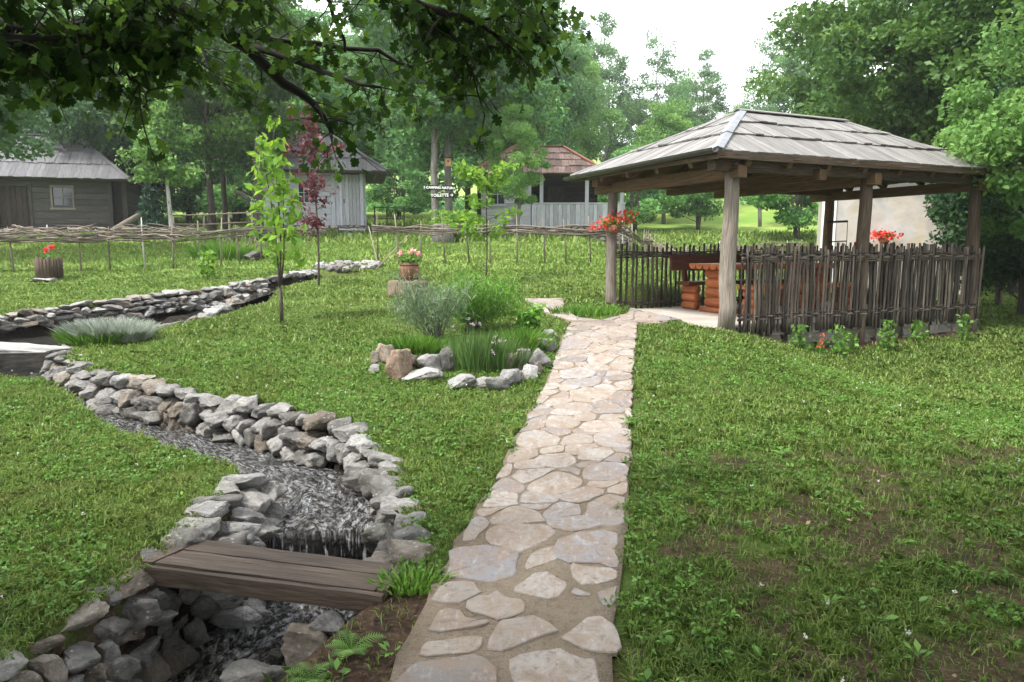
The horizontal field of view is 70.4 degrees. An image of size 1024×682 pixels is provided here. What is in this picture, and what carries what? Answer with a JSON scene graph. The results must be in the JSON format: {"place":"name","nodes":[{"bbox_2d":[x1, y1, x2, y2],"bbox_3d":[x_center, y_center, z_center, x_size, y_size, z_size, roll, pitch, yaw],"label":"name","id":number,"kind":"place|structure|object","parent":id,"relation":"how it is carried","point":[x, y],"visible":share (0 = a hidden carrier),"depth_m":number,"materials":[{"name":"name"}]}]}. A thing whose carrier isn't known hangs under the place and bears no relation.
{"place":"outdoors","nodes":[
{"label":"outdoors","id":0,"kind":"place"},
{"bbox_2d":[0,288,375,681],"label":"stream water","id":1,"kind":"structure","parent":0,"point":[328,514],"depth_m":4.63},
{"bbox_2d":[219,659,288,681],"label":"boulder","id":2,"kind":"object","parent":1,"relation":"on","point":[244,670],"visible":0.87,"depth_m":3.27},
{"bbox_2d":[0,154,1023,681],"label":"ground","id":3,"kind":"structure","parent":0,"point":[392,634],"depth_m":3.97,"materials":[{"name":"plant"}]},
{"bbox_2d":[0,342,69,360],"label":"slab bridge","id":4,"kind":"structure","parent":3,"relation":"on","point":[23,349],"depth_m":7.97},
{"bbox_2d":[0,0,82,161],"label":"leafy tree","id":5,"kind":"object","parent":3,"relation":"on","point":[8,147],"visible":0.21,"depth_m":18.77,"materials":[{"name":"green plant"}]},
{"bbox_2d":[30,278,57,280],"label":"planter slab","id":6,"kind":"structure","parent":3,"relation":"on","point":[44,279],"depth_m":14.00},
{"bbox_2d":[33,244,63,277],"bbox_3d":[-9.066,-1.570,14.201,0.486,0.662,0.487,0,7,0],"label":"stake planter","id":7,"kind":"object","parent":6,"relation":"on","point":[45,266],"visible":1,"depth_m":14.06,"materials":[{"name":"brown wood"}]},
{"bbox_2d":[0,133,144,235],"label":"log cabin","id":8,"kind":"object","parent":3,"relation":"on","point":[48,196],"visible":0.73,"depth_m":28.21,"materials":[{"name":"grey wood"}]},
{"bbox_2d":[0,186,30,229],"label":"door","id":9,"kind":"structure","parent":8,"relation":"in","point":[14,203],"depth_m":27.79,"materials":[{"name":"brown wood"}]},
{"bbox_2d":[49,185,75,209],"bbox_3d":[-17.416,-5.561,28.136,0.874,0.930,0.124,-2,8,-18],"label":"window","id":10,"kind":"structure","parent":8,"relation":"in","point":[61,194],"depth_m":28.15,"materials":[{"name":"clear glass"}]},
{"bbox_2d":[9,13,153,218],"bbox_3d":[-18.262,-8.979,30.338,5.718,8.953,5.639,1,7,4],"label":"leafy tree","id":11,"kind":"object","parent":3,"relation":"on","point":[75,117],"visible":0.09,"depth_m":28.96,"materials":[{"name":"green plant"}]},
{"bbox_2d":[49,325,131,345],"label":"grass clump","id":12,"kind":"object","parent":3,"relation":"on","point":[66,339],"visible":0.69,"depth_m":8.43,"materials":[{"name":"green plant"}]},
{"bbox_2d":[49,315,165,342],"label":"silver plant","id":13,"kind":"object","parent":3,"relation":"on","point":[139,330],"visible":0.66,"depth_m":8.60,"materials":[{"name":"green plant"}]},
{"bbox_2d":[0,535,221,681],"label":"stone wall","id":14,"kind":"structure","parent":3,"relation":"on","point":[104,660],"depth_m":3.30,"materials":[{"name":"stone"}]},
{"bbox_2d":[47,63,195,197],"bbox_3d":[-17.225,-8.845,32.390,5.718,7.958,5.639,0,7,2],"label":"leafy tree","id":15,"kind":"object","parent":3,"relation":"on","point":[160,185],"visible":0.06,"depth_m":31.30,"materials":[{"name":"green plant"}]},
{"bbox_2d":[0,278,269,332],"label":"stone wall","id":16,"kind":"structure","parent":3,"relation":"on","point":[128,306],"depth_m":11.85,"materials":[{"name":"stone"}]},
{"bbox_2d":[0,217,271,271],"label":"wattle fence","id":17,"kind":"object","parent":3,"relation":"on","point":[169,233],"visible":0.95,"depth_m":15.76,"materials":[{"name":"brown wood"}]},
{"bbox_2d":[40,294,244,374],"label":"stone wall","id":18,"kind":"structure","parent":3,"relation":"on","point":[232,303],"depth_m":10.82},
{"bbox_2d":[130,181,168,236],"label":"spruce tree","id":19,"kind":"object","parent":3,"relation":"on","point":[146,204],"visible":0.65,"depth_m":25.93,"materials":[{"name":"green plant"}]},
{"bbox_2d":[112,44,208,240],"bbox_3d":[-11.399,-6.477,23.170,2.437,6.832,2.519,-7,10,-44],"label":"birch tree","id":20,"kind":"object","parent":3,"relation":"on","point":[148,171],"visible":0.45,"depth_m":23.18,"materials":[{"name":"green plant"}]},
{"bbox_2d":[160,644,199,679],"bbox_3d":[-1.624,1.591,3.516,0.203,0.227,0.159,-2,8,-17],"label":"boulder","id":21,"kind":"object","parent":3,"relation":"on","point":[179,659],"visible":0.57,"depth_m":3.48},
{"bbox_2d":[142,132,233,221],"bbox_3d":[-15.830,-7.740,35.019,5.885,4.655,4.815,0,7,2],"label":"bush","id":22,"kind":"object","parent":3,"relation":"on","point":[183,203],"visible":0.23,"depth_m":34.55,"materials":[{"name":"green plant"}]},
{"bbox_2d":[83,0,319,233],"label":"leafy tree","id":23,"kind":"object","parent":3,"relation":"on","point":[243,144],"visible":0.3,"depth_m":25.84,"materials":[{"name":"green plant"}]},
{"bbox_2d":[195,249,216,279],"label":"sapling","id":24,"kind":"object","parent":3,"relation":"on","point":[210,267],"visible":0.98,"depth_m":14.31,"materials":[{"name":"green plant"}]},
{"bbox_2d":[164,133,252,224],"bbox_3d":[-12.490,-7.612,33.534,6.941,5.099,5.679,6,10,40],"label":"bush","id":25,"kind":"object","parent":3,"relation":"on","point":[236,203],"visible":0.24,"depth_m":33.04,"materials":[{"name":"green plant"}]},
{"bbox_2d":[134,0,303,229],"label":"leafy tree","id":26,"kind":"object","parent":3,"relation":"on","point":[223,195],"visible":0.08,"depth_m":28.07,"materials":[{"name":"green plant"}]},
{"bbox_2d":[182,240,259,259],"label":"tall grass","id":27,"kind":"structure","parent":3,"relation":"on","point":[230,251],"depth_m":17.90,"materials":[{"name":"green plant"}]},
{"bbox_2d":[172,212,274,246],"bbox_3d":[-8.766,-3.401,22.430,0.284,1.319,3.331,6,10,40],"label":"rail fence","id":28,"kind":"object","parent":3,"relation":"on","point":[204,224],"visible":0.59,"depth_m":22.05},
{"bbox_2d":[163,473,288,629],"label":"stone wall","id":29,"kind":"structure","parent":3,"relation":"on","point":[257,516],"depth_m":4.12,"materials":[{"name":"stone"}]},
{"bbox_2d":[41,350,436,564],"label":"stone wall","id":30,"kind":"structure","parent":3,"relation":"on","point":[274,429],"depth_m":5.85,"materials":[{"name":"stone"}]},
{"bbox_2d":[234,136,263,241],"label":"dead tree","id":31,"kind":"object","parent":3,"relation":"on","point":[256,216],"visible":0.39,"depth_m":24.48,"materials":[{"name":"brown plant"}]},
{"bbox_2d":[218,269,317,290],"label":"stone wall","id":32,"kind":"structure","parent":3,"relation":"on","point":[297,274],"depth_m":14.77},
{"bbox_2d":[140,540,405,611],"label":"plank bridge","id":33,"kind":"structure","parent":3,"relation":"on","point":[256,572],"depth_m":3.45,"materials":[{"name":"wood"}]},
{"bbox_2d":[243,116,307,321],"bbox_3d":[-3.152,-1.579,9.696,0.859,2.765,0.734,0,7,0],"label":"sapling","id":34,"kind":"object","parent":3,"relation":"on","point":[270,156],"visible":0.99,"depth_m":9.62,"materials":[{"name":"green plant"}]},
{"bbox_2d":[0,0,595,182],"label":"overhanging oak","id":35,"kind":"object","parent":3,"relation":"on","point":[134,36],"visible":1,"depth_m":3.26,"materials":[{"name":"green plant"}]},
{"bbox_2d":[223,1,382,167],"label":"woodland tree","id":36,"kind":"object","parent":3,"relation":"on","point":[335,85],"visible":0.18,"depth_m":39.64,"materials":[{"name":"green plant"}]},
{"bbox_2d":[281,622,330,668],"bbox_3d":[-0.870,1.379,3.227,0.281,0.239,0.196,-3,1,12],"label":"boulder","id":37,"kind":"object","parent":3,"relation":"on","point":[302,641],"visible":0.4,"depth_m":3.17,"materials":[{"name":"stone"}]},
{"bbox_2d":[285,662,329,681],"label":"fern","id":38,"kind":"object","parent":3,"relation":"on","point":[312,677],"visible":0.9,"depth_m":2.70,"materials":[{"name":"green plant"}]},
{"bbox_2d":[277,104,346,285],"bbox_3d":[-3.555,-2.602,13.146,1.285,3.323,1.186,0,7,0],"label":"plum tree","id":39,"kind":"object","parent":3,"relation":"on","point":[313,188],"visible":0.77,"depth_m":13.01,"materials":[{"name":"purple plant"}]},
{"bbox_2d":[243,133,388,234],"bbox_3d":[-7.925,-6.373,30.042,5.422,4.365,5.485,-2,8,-12],"label":"whitewashed cabin","id":40,"kind":"object","parent":3,"relation":"on","point":[347,204],"visible":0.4,"depth_m":28.45,"materials":[{"name":"grey wood"}]},
{"bbox_2d":[341,174,359,224],"bbox_3d":[-6.353,-5.561,28.624,0.673,1.960,0.113,-2,8,-12],"label":"door","id":41,"kind":"structure","parent":40,"relation":"in","point":[348,207],"depth_m":28.61,"materials":[{"name":"white wood"}]},
{"bbox_2d":[309,609,347,635],"bbox_3d":[-0.809,1.263,3.253,0.182,0.102,0.156,8,6,10],"label":"boulder","id":42,"kind":"object","parent":3,"relation":"on","point":[329,622],"visible":0.8,"depth_m":3.21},
{"bbox_2d":[312,260,383,272],"bbox_3d":[-3.692,-1.686,16.416,1.574,0.291,1.358,0,7,0],"label":"spring basin","id":43,"kind":"object","parent":3,"relation":"on","point":[337,266],"visible":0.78,"depth_m":16.07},
{"bbox_2d":[325,630,383,659],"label":"fern","id":44,"kind":"object","parent":3,"relation":"on","point":[350,649],"visible":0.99,"depth_m":2.88,"materials":[{"name":"green plant"}]},
{"bbox_2d":[334,9,430,216],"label":"woodland tree","id":45,"kind":"object","parent":3,"relation":"on","point":[365,150],"visible":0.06,"depth_m":43.87,"materials":[{"name":"green plant"}]},
{"bbox_2d":[366,158,430,217],"bbox_3d":[-6.039,-8.131,39.472,4.484,3.547,3.668,3,8,22],"label":"bush","id":46,"kind":"object","parent":3,"relation":"on","point":[379,192],"visible":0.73,"depth_m":39.12,"materials":[{"name":"green plant"}]},
{"bbox_2d":[385,348,411,380],"bbox_3d":[-1.095,0.255,7.083,0.237,0.398,0.235,3,11,14],"label":"bed stone","id":47,"kind":"object","parent":3,"relation":"on","point":[398,364],"visible":0.79,"depth_m":6.99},
{"bbox_2d":[386,280,428,297],"bbox_3d":[-1.765,-0.883,12.358,0.751,0.294,0.752,0,7,0],"label":"tree stump","id":48,"kind":"object","parent":3,"relation":"on","point":[391,288],"visible":0.48,"depth_m":12.09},
{"bbox_2d":[398,248,421,280],"bbox_3d":[-1.725,-1.306,12.288,0.416,0.560,0.392,0,7,0],"label":"barrel planter","id":49,"kind":"object","parent":48,"relation":"on","point":[409,261],"visible":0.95,"depth_m":12.18,"materials":[{"name":"brown wood"}]},
{"bbox_2d":[364,561,457,595],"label":"weed clump","id":50,"kind":"object","parent":3,"relation":"on","point":[419,587],"visible":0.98,"depth_m":3.33,"materials":[{"name":"green plant"}]},
{"bbox_2d":[373,331,454,354],"bbox_3d":[-1.094,0.006,8.037,0.930,0.239,0.655,0,7,0],"label":"herb patch","id":51,"kind":"object","parent":3,"relation":"on","point":[420,345],"visible":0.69,"depth_m":7.93,"materials":[{"name":"green plant"}]},
{"bbox_2d":[401,367,443,381],"bbox_3d":[-0.867,0.330,7.044,0.401,0.142,0.276,0,7,-3],"label":"bed stone","id":52,"kind":"object","parent":3,"relation":"on","point":[427,373],"visible":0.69,"depth_m":6.94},
{"bbox_2d":[375,267,484,340],"bbox_3d":[-0.991,-0.390,8.370,1.158,0.948,1.044,7,10,43],"label":"lavender bush","id":53,"kind":"object","parent":3,"relation":"on","point":[437,312],"visible":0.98,"depth_m":8.27,"materials":[{"name":"grey plant"}]},
{"bbox_2d":[331,0,533,237],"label":"leafy tree","id":54,"kind":"object","parent":3,"relation":"on","point":[435,121],"visible":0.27,"depth_m":24.66,"materials":[{"name":"green plant"}]},
{"bbox_2d":[352,0,544,213],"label":"leafy tree","id":55,"kind":"object","parent":3,"relation":"on","point":[447,174],"visible":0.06,"depth_m":25.49,"materials":[{"name":"green plant"}]},
{"bbox_2d":[429,207,477,239],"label":"leafy shrub","id":56,"kind":"object","parent":3,"relation":"on","point":[452,217],"visible":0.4,"depth_m":24.12,"materials":[{"name":"green plant"}]},
{"bbox_2d":[447,373,476,389],"bbox_3d":[-0.493,0.386,6.816,0.325,0.167,0.268,-4,11,-16],"label":"bed stone","id":57,"kind":"object","parent":3,"relation":"on","point":[461,380],"visible":0.79,"depth_m":6.73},
{"bbox_2d":[370,0,562,211],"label":"leafy tree","id":58,"kind":"object","parent":3,"relation":"on","point":[423,157],"visible":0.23,"depth_m":31.14,"materials":[{"name":"green plant"}]},
{"bbox_2d":[144,192,800,212],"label":"undergrowth","id":59,"kind":"object","parent":3,"relation":"on","point":[459,205],"visible":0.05,"depth_m":55.35,"materials":[{"name":"green plant"}]},
{"bbox_2d":[437,317,512,371],"bbox_3d":[-0.381,0.032,7.385,0.827,0.517,0.658,0,7,0],"label":"chive clump","id":60,"kind":"object","parent":3,"relation":"on","point":[465,356],"visible":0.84,"depth_m":7.30,"materials":[{"name":"green plant"}]},
{"bbox_2d":[442,158,524,277],"bbox_3d":[-0.487,-2.257,13.817,1.654,2.424,0.945,-2,8,-17],"label":"sapling","id":61,"kind":"object","parent":3,"relation":"on","point":[484,185],"visible":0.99,"depth_m":13.72,"materials":[{"name":"green plant"}]},
{"bbox_2d":[434,262,534,331],"bbox_3d":[-0.363,-0.535,9.154,1.370,0.926,1.434,0,7,0],"label":"leafy shrub","id":62,"kind":"object","parent":3,"relation":"on","point":[487,303],"visible":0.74,"depth_m":9.00,"materials":[{"name":"green plant"}]},
{"bbox_2d":[414,57,570,215],"bbox_3d":[-1.551,-10.602,32.808,7.073,11.134,7.815,-4,8,-27],"label":"leafy tree","id":63,"kind":"object","parent":3,"relation":"on","point":[539,127],"visible":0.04,"depth_m":31.69,"materials":[{"name":"green plant"}]},
{"bbox_2d":[474,330,537,372],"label":"chive clump","id":64,"kind":"object","parent":3,"relation":"on","point":[504,361],"visible":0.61,"depth_m":7.31,"materials":[{"name":"green plant"}]},
{"bbox_2d":[368,212,651,269],"bbox_3d":[1.718,-2.538,19.236,11.650,1.594,4.011,-7,10,-42],"label":"wattle fence","id":65,"kind":"object","parent":3,"relation":"on","point":[516,228],"visible":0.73,"depth_m":16.93,"materials":[{"name":"brown wood"}]},
{"bbox_2d":[0,338,1023,681],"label":"clover patch","id":66,"kind":"object","parent":3,"relation":"on","point":[632,536],"visible":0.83,"depth_m":4.92,"materials":[{"name":"green plant"}]},
{"bbox_2d":[0,335,1023,681],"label":"lawn weeds","id":67,"kind":"object","parent":3,"relation":"on","point":[648,669],"visible":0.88,"depth_m":3.89,"materials":[{"name":"green plant"}]},
{"bbox_2d":[455,0,579,184],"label":"woodland tree","id":68,"kind":"object","parent":3,"relation":"on","point":[556,139],"visible":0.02,"depth_m":40.23,"materials":[{"name":"green plant"}]},
{"bbox_2d":[484,102,551,238],"bbox_3d":[0.085,-5.730,25.029,2.398,4.783,2.247,5,9,33],"label":"leafy tree","id":69,"kind":"object","parent":3,"relation":"on","point":[524,135],"visible":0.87,"depth_m":24.54,"materials":[{"name":"green plant"}]},
{"bbox_2d":[485,324,558,351],"bbox_3d":[0.103,-0.043,8.215,0.881,0.303,0.853,-7,10,-44],"label":"herb patch","id":70,"kind":"object","parent":3,"relation":"on","point":[531,337],"visible":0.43,"depth_m":8.08,"materials":[{"name":"green plant"}]},
{"bbox_2d":[510,302,545,332],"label":"leafy shrub","id":71,"kind":"object","parent":3,"relation":"on","point":[530,317],"visible":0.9,"depth_m":8.89,"materials":[{"name":"green plant"}]},
{"bbox_2d":[477,145,631,244],"bbox_3d":[1.935,-5.966,29.827,7.230,4.044,5.014,0,7,0],"label":"veranda cabin","id":72,"kind":"object","parent":3,"relation":"on","point":[574,203],"visible":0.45,"depth_m":27.91,"materials":[{"name":"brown wood"}]},
{"bbox_2d":[491,0,617,147],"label":"woodland tree","id":73,"kind":"object","parent":3,"relation":"on","point":[577,49],"visible":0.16,"depth_m":42.50,"materials":[{"name":"green plant"}]},
{"bbox_2d":[525,298,602,322],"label":"footpath","id":74,"kind":"structure","parent":3,"relation":"on","point":[552,303],"depth_m":11.19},
{"bbox_2d":[546,303,621,315],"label":"weed clump","id":75,"kind":"object","parent":3,"relation":"on","point":[606,310],"visible":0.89,"depth_m":10.38,"materials":[{"name":"green plant"}]},
{"bbox_2d":[551,44,627,160],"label":"woodland tree","id":76,"kind":"object","parent":3,"relation":"on","point":[583,134],"visible":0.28,"depth_m":49.65,"materials":[{"name":"green plant"}]},
{"bbox_2d":[571,11,641,161],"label":"forest tree","id":77,"kind":"object","parent":3,"relation":"on","point":[625,100],"visible":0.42,"depth_m":55.09,"materials":[{"name":"green plant"}]},
{"bbox_2d":[597,144,688,231],"bbox_3d":[6.760,-8.180,39.543,5.820,4.988,4.762,1,7,9],"label":"bush","id":78,"kind":"object","parent":3,"relation":"on","point":[656,201],"visible":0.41,"depth_m":39.01,"materials":[{"name":"green plant"}]},
{"bbox_2d":[628,28,687,142],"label":"forest tree","id":79,"kind":"object","parent":3,"relation":"on","point":[651,86],"visible":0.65,"depth_m":57.43,"materials":[{"name":"green plant"}]},
{"bbox_2d":[623,99,693,223],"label":"leafy tree","id":80,"kind":"object","parent":3,"relation":"on","point":[667,116],"visible":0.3,"depth_m":44.16,"materials":[{"name":"green plant"}]},
{"bbox_2d":[649,81,703,217],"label":"leafy tree","id":81,"kind":"object","parent":3,"relation":"on","point":[680,96],"visible":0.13,"depth_m":48.23,"materials":[{"name":"green plant"}]},
{"bbox_2d":[657,189,723,229],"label":"bush","id":82,"kind":"object","parent":3,"relation":"on","point":[700,207],"visible":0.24,"depth_m":41.03,"materials":[{"name":"green plant"}]},
{"bbox_2d":[361,381,1021,681],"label":"fallen leaves","id":83,"kind":"object","parent":3,"relation":"on","point":[884,632],"visible":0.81,"depth_m":3.74,"materials":[{"name":"brown plant"}]},
{"bbox_2d":[683,47,729,122],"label":"forest tree","id":84,"kind":"object","parent":3,"relation":"on","point":[717,106],"visible":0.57,"depth_m":59.28,"materials":[{"name":"green plant"}]},
{"bbox_2d":[650,233,816,278],"bbox_3d":[9.283,-2.622,22.508,9.442,1.478,4.368,0,7,0],"label":"wattle fence","id":85,"kind":"object","parent":3,"relation":"on","point":[655,245],"visible":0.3,"depth_m":22.66,"materials":[{"name":"brown wood"}]},
{"bbox_2d":[732,26,793,112],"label":"forest tree","id":86,"kind":"object","parent":3,"relation":"on","point":[773,58],"visible":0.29,"depth_m":57.44,"materials":[{"name":"green plant"}]},
{"bbox_2d":[739,194,818,239],"bbox_3d":[13.975,-7.598,35.648,7.006,5.764,5.732,-1,7,-4],"label":"bush","id":87,"kind":"object","parent":3,"relation":"on","point":[796,217],"visible":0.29,"depth_m":34.95,"materials":[{"name":"green plant"}]},
{"bbox_2d":[563,108,1004,346],"bbox_3d":[4.391,-1.759,12.143,5.981,3.925,3.864,-3,8,-25],"label":"shelter","id":88,"kind":"object","parent":3,"relation":"on","point":[733,157],"visible":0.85,"depth_m":10.87,"materials":[{"name":"wood"}]},
{"bbox_2d":[587,209,640,233],"bbox_3d":[1.690,-1.994,12.081,0.889,0.414,0.548,0,7,0],"label":"flower basket","id":89,"kind":"object","parent":88,"relation":"attached to","point":[611,225],"visible":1,"depth_m":12.04,"materials":[{"name":"red plant"}]},
{"bbox_2d":[617,242,819,308],"bbox_3d":[4.037,-1.242,13.541,5.080,1.188,0.095,-3,8,-25],"label":"picket fence","id":90,"kind":"object","parent":88,"relation":"on","point":[633,254],"visible":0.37,"depth_m":12.87,"materials":[{"name":"wood"}]},
{"bbox_2d":[669,255,787,309],"bbox_3d":[3.944,-1.074,13.011,2.500,0.944,0.447,-3,8,-25],"label":"log bench","id":91,"kind":"object","parent":88,"relation":"on","point":[690,296],"visible":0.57,"depth_m":12.64,"materials":[{"name":"brown wood"}]},
{"bbox_2d":[689,262,838,313],"bbox_3d":[4.292,-0.922,12.359,2.530,0.800,0.850,-3,8,-25],"label":"log table","id":92,"kind":"object","parent":88,"relation":"on","point":[711,300],"visible":0.37,"depth_m":12.05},
{"bbox_2d":[737,282,850,313],"bbox_3d":[4.629,-0.672,11.659,2.330,0.494,0.357,-3,8,-25],"label":"log bench","id":93,"kind":"object","parent":88,"relation":"on","point":[743,293],"visible":0.17,"depth_m":11.43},
{"bbox_2d":[830,242,965,306],"bbox_3d":[6.929,-1.195,13.263,0.094,1.210,2.741,-3,8,-25],"label":"picket fence","id":94,"kind":"object","parent":88,"relation":"attached to","point":[897,247],"visible":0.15,"depth_m":13.15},
{"bbox_2d":[765,40,817,112],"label":"forest tree","id":95,"kind":"object","parent":3,"relation":"on","point":[785,63],"visible":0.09,"depth_m":53.41,"materials":[{"name":"green plant"}]},
{"bbox_2d":[826,323,848,354],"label":"nettle plant","id":96,"kind":"object","parent":3,"relation":"on","point":[839,346],"visible":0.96,"depth_m":10.01,"materials":[{"name":"green plant"}]},
{"bbox_2d":[737,242,985,335],"bbox_3d":[5.367,-0.820,10.828,5.082,1.289,0.095,-3,8,-25],"label":"picket fence","id":97,"kind":"object","parent":3,"relation":"on","point":[771,258],"visible":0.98,"depth_m":10.67,"materials":[{"name":"wood"}]},
{"bbox_2d":[740,0,992,117],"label":"oak tree","id":98,"kind":"object","parent":3,"relation":"on","point":[796,85],"visible":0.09,"depth_m":26.36,"materials":[{"name":"green plant"}]},
{"bbox_2d":[816,138,961,293],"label":"stone building","id":99,"kind":"structure","parent":3,"relation":"on","point":[905,215],"depth_m":17.27,"materials":[{"name":"white paint"}]},
{"bbox_2d":[790,0,1023,150],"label":"oak tree","id":100,"kind":"object","parent":3,"relation":"on","point":[835,41],"visible":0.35,"depth_m":17.95,"materials":[{"name":"green plant"}]},
{"bbox_2d":[839,0,1023,291],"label":"oak tree","id":101,"kind":"object","parent":3,"relation":"on","point":[959,39],"visible":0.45,"depth_m":15.77,"materials":[{"name":"green plant"}]},
{"bbox_2d":[923,119,1023,315],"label":"bush","id":102,"kind":"object","parent":3,"relation":"on","point":[954,208],"visible":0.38,"depth_m":13.64,"materials":[{"name":"green plant"}]},
{"bbox_2d":[923,77,1023,306],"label":"bush","id":103,"kind":"object","parent":3,"relation":"on","point":[998,294],"visible":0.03,"depth_m":14.39,"materials":[{"name":"green plant"}]},
{"bbox_2d":[931,18,1023,240],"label":"leafy tree","id":104,"kind":"object","parent":3,"relation":"on","point":[1007,107],"visible":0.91,"depth_m":11.41,"materials":[{"name":"green plant"}]},
{"bbox_2d":[980,170,1023,259],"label":"bush","id":105,"kind":"object","parent":3,"relation":"on","point":[986,211],"visible":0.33,"depth_m":12.76,"materials":[{"name":"green plant"}]},
{"bbox_2d":[991,0,1023,31],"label":"oak tree","id":106,"kind":"object","parent":3,"relation":"on","point":[1019,13],"visible":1,"depth_m":10.69,"materials":[{"name":"green plant"}]},
{"bbox_2d":[389,320,637,681],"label":"path","id":107,"kind":"structure","parent":0,"point":[536,578],"depth_m":3.63,"materials":[{"name":"stone"}]},
{"bbox_2d":[39,0,1012,170],"label":"sky","id":108,"kind":"structure","parent":0,"point":[729,27],"materials":[{"name":"white"}]},
{"bbox_2d":[603,308,683,323],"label":"shelter path","id":109,"kind":"structure","parent":0,"point":[639,316],"depth_m":9.98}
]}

